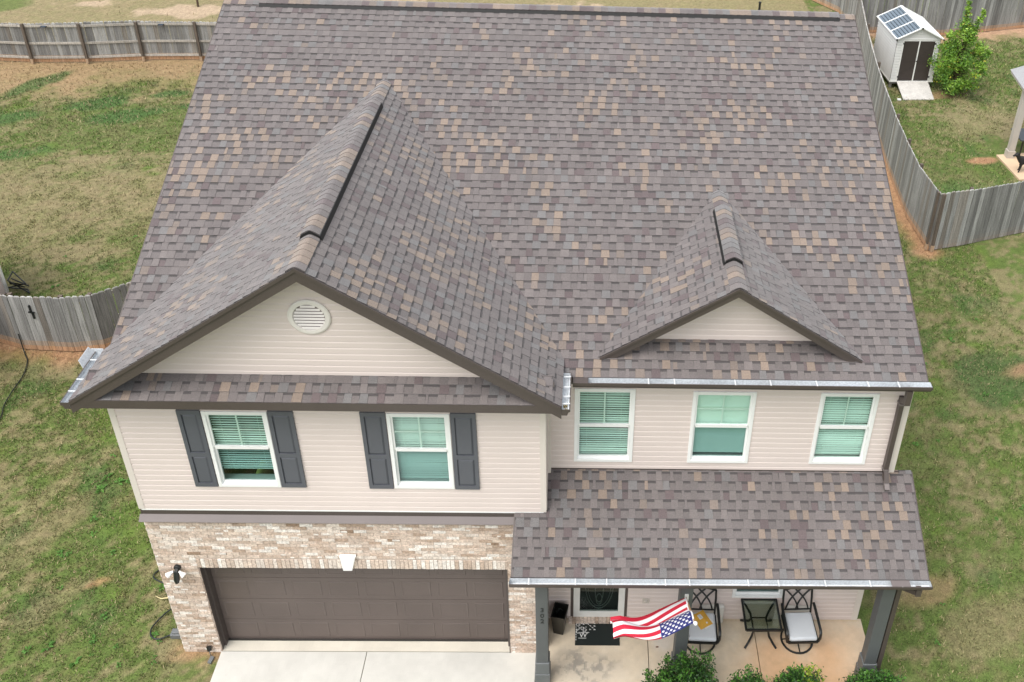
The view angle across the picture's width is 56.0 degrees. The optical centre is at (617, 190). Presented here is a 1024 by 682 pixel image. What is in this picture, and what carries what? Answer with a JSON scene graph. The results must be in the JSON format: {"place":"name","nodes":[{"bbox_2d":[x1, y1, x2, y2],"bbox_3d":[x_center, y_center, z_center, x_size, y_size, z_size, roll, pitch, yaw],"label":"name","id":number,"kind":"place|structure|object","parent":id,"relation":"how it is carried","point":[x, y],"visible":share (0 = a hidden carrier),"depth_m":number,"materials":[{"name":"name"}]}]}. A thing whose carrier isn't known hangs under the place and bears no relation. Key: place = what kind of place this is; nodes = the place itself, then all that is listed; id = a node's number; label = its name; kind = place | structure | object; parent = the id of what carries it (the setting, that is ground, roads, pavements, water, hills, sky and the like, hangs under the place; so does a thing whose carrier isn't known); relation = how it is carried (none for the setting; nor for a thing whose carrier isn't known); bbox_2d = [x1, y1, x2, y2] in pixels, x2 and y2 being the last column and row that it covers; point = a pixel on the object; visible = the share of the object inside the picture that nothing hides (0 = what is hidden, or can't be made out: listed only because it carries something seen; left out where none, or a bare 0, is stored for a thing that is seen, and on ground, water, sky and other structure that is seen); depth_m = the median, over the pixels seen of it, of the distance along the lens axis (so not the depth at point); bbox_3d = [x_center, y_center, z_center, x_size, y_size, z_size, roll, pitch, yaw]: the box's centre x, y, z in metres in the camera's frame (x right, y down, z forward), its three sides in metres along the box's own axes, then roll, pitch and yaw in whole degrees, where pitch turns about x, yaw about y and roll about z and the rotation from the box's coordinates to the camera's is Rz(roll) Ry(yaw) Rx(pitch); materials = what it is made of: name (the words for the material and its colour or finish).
{"place":"outdoors","nodes":[
{"label":"outdoors","id":0,"kind":"place"},
{"bbox_2d":[210,651,535,681],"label":"driveway","id":1,"kind":"structure","parent":0,"point":[246,666],"depth_m":16.01,"materials":[{"name":"concrete"}]},
{"bbox_2d":[0,0,1023,681],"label":"ground","id":2,"kind":"structure","parent":0,"point":[1002,258],"depth_m":22.14,"materials":[{"name":"green plant"}]},
{"bbox_2d":[0,266,8,294],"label":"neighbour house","id":3,"kind":"structure","parent":2,"relation":"on","point":[4,289],"depth_m":24.31,"materials":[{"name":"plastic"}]},
{"bbox_2d":[0,334,27,417],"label":"cable","id":4,"kind":"object","parent":2,"relation":"on","point":[21,377],"visible":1,"depth_m":21.82,"materials":[{"name":"rubber"}]},
{"bbox_2d":[7,271,29,293],"bbox_3d":[-15.429,2.404,24.523,0.795,0.361,0.310,18,34,25],"label":"folding chair","id":5,"kind":"object","parent":2,"relation":"on","point":[19,286],"visible":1,"depth_m":24.52,"materials":[{"name":"black metal"}]},
{"bbox_2d":[0,282,130,350],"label":"wooden fence","id":6,"kind":"object","parent":2,"relation":"on","point":[53,325],"visible":0.6,"depth_m":22.27,"materials":[{"name":"grey wood"}]},
{"bbox_2d":[28,305,34,318],"bbox_3d":[-13.540,2.804,22.008,0.135,0.380,0.040,1,30,-2],"label":"gate latch","id":7,"kind":"object","parent":6,"relation":"attached to","point":[30,310],"visible":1,"depth_m":21.99,"materials":[{"name":"black metal"}]},
{"bbox_2d":[0,20,215,63],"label":"wooden fence","id":8,"kind":"object","parent":2,"relation":"on","point":[23,43],"visible":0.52,"depth_m":36.97,"materials":[{"name":"grey wood"}]},
{"bbox_2d":[150,570,171,639],"bbox_3d":[-7.829,7.132,16.978,0.934,0.307,1.614,-9,32,-18],"label":"garden hose","id":9,"kind":"object","parent":2,"relation":"on","point":[151,636],"visible":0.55,"depth_m":16.66,"materials":[{"name":"rubber"}]},
{"bbox_2d":[170,628,180,638],"bbox_3d":[-7.577,7.603,16.373,0.180,0.130,0.140,1,30,-2],"label":"hose box","id":10,"kind":"object","parent":2,"relation":"on","point":[174,634],"visible":0.65,"depth_m":16.32,"materials":[{"name":"grey plastic"}]},
{"bbox_2d":[206,645,213,663],"bbox_3d":[-6.858,7.790,16.031,0.108,0.200,0.268,-9,32,-18],"label":"ground spotlight","id":11,"kind":"object","parent":2,"relation":"on","point":[211,658],"visible":1,"depth_m":16.04,"materials":[{"name":"black metal"}]},
{"bbox_2d":[59,0,932,681],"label":"house","id":12,"kind":"structure","parent":2,"relation":"on","point":[499,258],"depth_m":14.74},
{"bbox_2d":[200,411,281,486],"bbox_3d":[-5.442,3.628,14.022,0.915,1.500,0.535,1,30,-2],"label":"window","id":13,"kind":"structure","parent":12,"relation":"in","point":[231,435],"depth_m":13.95,"materials":[{"name":"white plastic"}]},
{"bbox_2d":[210,567,507,641],"bbox_3d":[-4.244,6.798,15.895,4.790,2.182,0.077,1,30,-2],"label":"garage door","id":14,"kind":"structure","parent":12,"relation":"in","point":[257,604],"depth_m":15.97,"materials":[{"name":"brown metal"}]},
{"bbox_2d":[223,638,509,651],"bbox_3d":[-4.279,7.847,16.379,4.860,0.116,0.230,1,30,-2],"label":"garage floor edge","id":15,"kind":"object","parent":12,"relation":"attached to","point":[360,646],"visible":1,"depth_m":16.33,"materials":[{"name":"concrete"}]},
{"bbox_2d":[386,413,454,488],"bbox_3d":[-2.866,3.677,14.103,0.893,1.500,0.535,1,30,-2],"label":"window","id":16,"kind":"structure","parent":12,"relation":"in","point":[420,444],"depth_m":13.95,"materials":[{"name":"white plastic"}]},
{"bbox_2d":[573,588,624,616],"bbox_3d":[-0.304,6.560,16.295,0.890,2.120,0.130,1,30,-2],"label":"front door","id":17,"kind":"structure","parent":12,"relation":"in","point":[587,602],"depth_m":16.65,"materials":[{"name":"glass"}]},
{"bbox_2d":[574,388,635,461],"bbox_3d":[-0.212,3.447,14.703,0.905,1.495,0.535,1,30,-2],"label":"window","id":18,"kind":"structure","parent":12,"relation":"in","point":[610,412],"depth_m":14.65,"materials":[{"name":"white plastic"}]},
{"bbox_2d":[610,594,697,639],"bbox_3d":[0.509,6.237,14.026,1.200,1.089,1.081,1,30,-2],"label":"flag","id":19,"kind":"object","parent":12,"relation":"attached to","point":[668,620],"visible":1,"depth_m":13.92,"materials":[{"name":"multicoloured fabric"}]},
{"bbox_2d":[687,391,756,462],"bbox_3d":[1.577,3.570,14.637,0.950,1.465,0.235,1,30,-2],"label":"window","id":20,"kind":"structure","parent":12,"relation":"in","point":[721,424],"depth_m":14.59,"materials":[{"name":"white plastic"}]},
{"bbox_2d":[732,589,782,597],"bbox_3d":[2.451,6.371,16.295,0.890,1.515,0.235,1,30,-2],"label":"window","id":21,"kind":"structure","parent":12,"relation":"in","point":[737,593],"depth_m":16.57,"materials":[{"name":"white plastic"}]},
{"bbox_2d":[808,393,879,463],"bbox_3d":[3.455,3.530,14.826,0.885,1.465,0.535,1,30,-2],"label":"window","id":22,"kind":"structure","parent":12,"relation":"in","point":[840,416],"depth_m":14.73,"materials":[{"name":"white plastic"}]},
{"bbox_2d":[641,646,718,681],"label":"shrub","id":23,"kind":"object","parent":2,"relation":"on","point":[691,669],"visible":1,"depth_m":15.08,"materials":[{"name":"green plant"}]},
{"bbox_2d":[549,617,864,681],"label":"porch floor","id":24,"kind":"structure","parent":2,"relation":"on","point":[836,650],"depth_m":16.28,"materials":[{"name":"concrete"}]},
{"bbox_2d":[551,602,568,634],"bbox_3d":[-1.001,7.407,16.471,0.250,0.536,0.300,7,31,9],"label":"planter","id":25,"kind":"object","parent":24,"relation":"on","point":[559,613],"visible":1,"depth_m":16.45,"materials":[{"name":"plastic"}]},
{"bbox_2d":[575,623,619,645],"bbox_3d":[-0.354,7.694,16.539,0.770,0.014,0.430,1,30,-2],"label":"door mat","id":26,"kind":"object","parent":24,"relation":"on","point":[594,634],"depth_m":16.51,"materials":[{"name":"fabric"}]},
{"bbox_2d":[687,589,720,654],"bbox_3d":[1.432,7.369,16.314,0.620,0.913,0.717,2,30,0],"label":"patio chair","id":27,"kind":"object","parent":24,"relation":"on","point":[711,635],"visible":0.62,"depth_m":16.16,"materials":[{"name":"black metal"}]},
{"bbox_2d":[693,610,712,629],"bbox_3d":[1.443,7.324,16.287,0.240,0.040,0.300,-14,34,-26],"label":"envelope","id":28,"kind":"object","parent":27,"relation":"on","point":[702,619],"visible":0.97,"depth_m":16.27,"materials":[{"name":"yellow paper"}]},
{"bbox_2d":[699,603,724,622],"bbox_3d":[1.642,7.418,16.709,0.440,0.440,0.100,0,27,-4],"label":"cushion","id":29,"kind":"object","parent":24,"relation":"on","point":[708,606],"visible":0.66,"depth_m":16.61,"materials":[{"name":"grey fabric"}]},
{"bbox_2d":[740,598,782,648],"bbox_3d":[2.458,7.507,16.495,0.634,0.571,0.634,1,30,-2],"label":"patio table","id":30,"kind":"object","parent":24,"relation":"on","point":[745,620],"visible":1,"depth_m":16.42,"materials":[{"name":"black metal"}]},
{"bbox_2d":[785,605,809,612],"bbox_3d":[3.152,7.456,16.761,0.440,0.420,0.100,2,27,0],"label":"cushion","id":31,"kind":"object","parent":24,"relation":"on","point":[794,606],"visible":0.34,"depth_m":16.66,"materials":[{"name":"grey fabric"}]},
{"bbox_2d":[780,589,821,653],"bbox_3d":[3.123,7.394,16.381,0.620,0.913,0.717,0,30,-4],"label":"patio chair","id":32,"kind":"object","parent":24,"relation":"on","point":[799,628],"visible":0.92,"depth_m":16.32,"materials":[{"name":"black metal"}]},
{"bbox_2d":[717,663,776,681],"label":"shrub","id":33,"kind":"object","parent":2,"relation":"on","point":[749,677],"visible":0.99,"depth_m":15.13,"materials":[{"name":"green plant"}]},
{"bbox_2d":[771,662,826,681],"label":"shrub","id":34,"kind":"object","parent":2,"relation":"on","point":[795,674],"visible":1,"depth_m":15.15,"materials":[{"name":"green plant"}]},
{"bbox_2d":[813,0,857,15],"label":"wooden fence","id":35,"kind":"object","parent":2,"relation":"on","point":[845,6],"visible":0.53,"depth_m":44.46,"materials":[{"name":"grey wood"}]},
{"bbox_2d":[838,666,906,681],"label":"shrub","id":36,"kind":"object","parent":2,"relation":"on","point":[875,675],"visible":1,"depth_m":15.25,"materials":[{"name":"green plant"}]},
{"bbox_2d":[856,0,946,251],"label":"wooden fence","id":37,"kind":"object","parent":2,"relation":"on","point":[916,190],"visible":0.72,"depth_m":30.23,"materials":[{"name":"grey wood"}]},
{"bbox_2d":[873,5,944,99],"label":"shed","id":38,"kind":"structure","parent":2,"relation":"on","point":[907,40],"depth_m":37.20,"materials":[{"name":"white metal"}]},
{"bbox_2d":[897,41,918,79],"bbox_3d":[11.276,-5.045,37.043,0.623,1.626,0.041,0,30,-4],"label":"shed door","id":39,"kind":"structure","parent":38,"relation":"in","point":[910,48],"depth_m":37.03,"materials":[{"name":"black metal"}]},
{"bbox_2d":[913,41,935,79],"bbox_3d":[11.949,-5.048,37.092,0.633,1.626,0.041,0,30,-4],"label":"shed door","id":40,"kind":"structure","parent":38,"relation":"in","point":[921,72],"depth_m":37.07,"materials":[{"name":"black metal"}]},
{"bbox_2d":[855,0,1023,34],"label":"wooden fence","id":41,"kind":"object","parent":2,"relation":"on","point":[1004,14],"visible":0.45,"depth_m":42.56,"materials":[{"name":"grey wood"}]},
{"bbox_2d":[927,0,992,97],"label":"tree","id":42,"kind":"object","parent":2,"relation":"on","point":[949,71],"visible":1,"depth_m":36.52,"materials":[{"name":"green plant"}]},
{"bbox_2d":[924,181,1023,249],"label":"wooden fence","id":43,"kind":"object","parent":2,"relation":"on","point":[970,215],"visible":1,"depth_m":27.51,"materials":[{"name":"grey wood"}]},
{"bbox_2d":[996,66,1023,180],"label":"patio cover","id":44,"kind":"object","parent":2,"relation":"on","point":[1008,160],"visible":0.97,"depth_m":32.15,"materials":[{"name":"wood"}]},
{"bbox_2d":[1011,128,1023,153],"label":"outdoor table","id":45,"kind":"object","parent":44,"relation":"on","point":[1021,136],"visible":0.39,"depth_m":32.72,"materials":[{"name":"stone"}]},
{"bbox_2d":[1013,152,1023,171],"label":"dog","id":46,"kind":"object","parent":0,"point":[1020,159],"visible":1,"depth_m":31.54}
]}

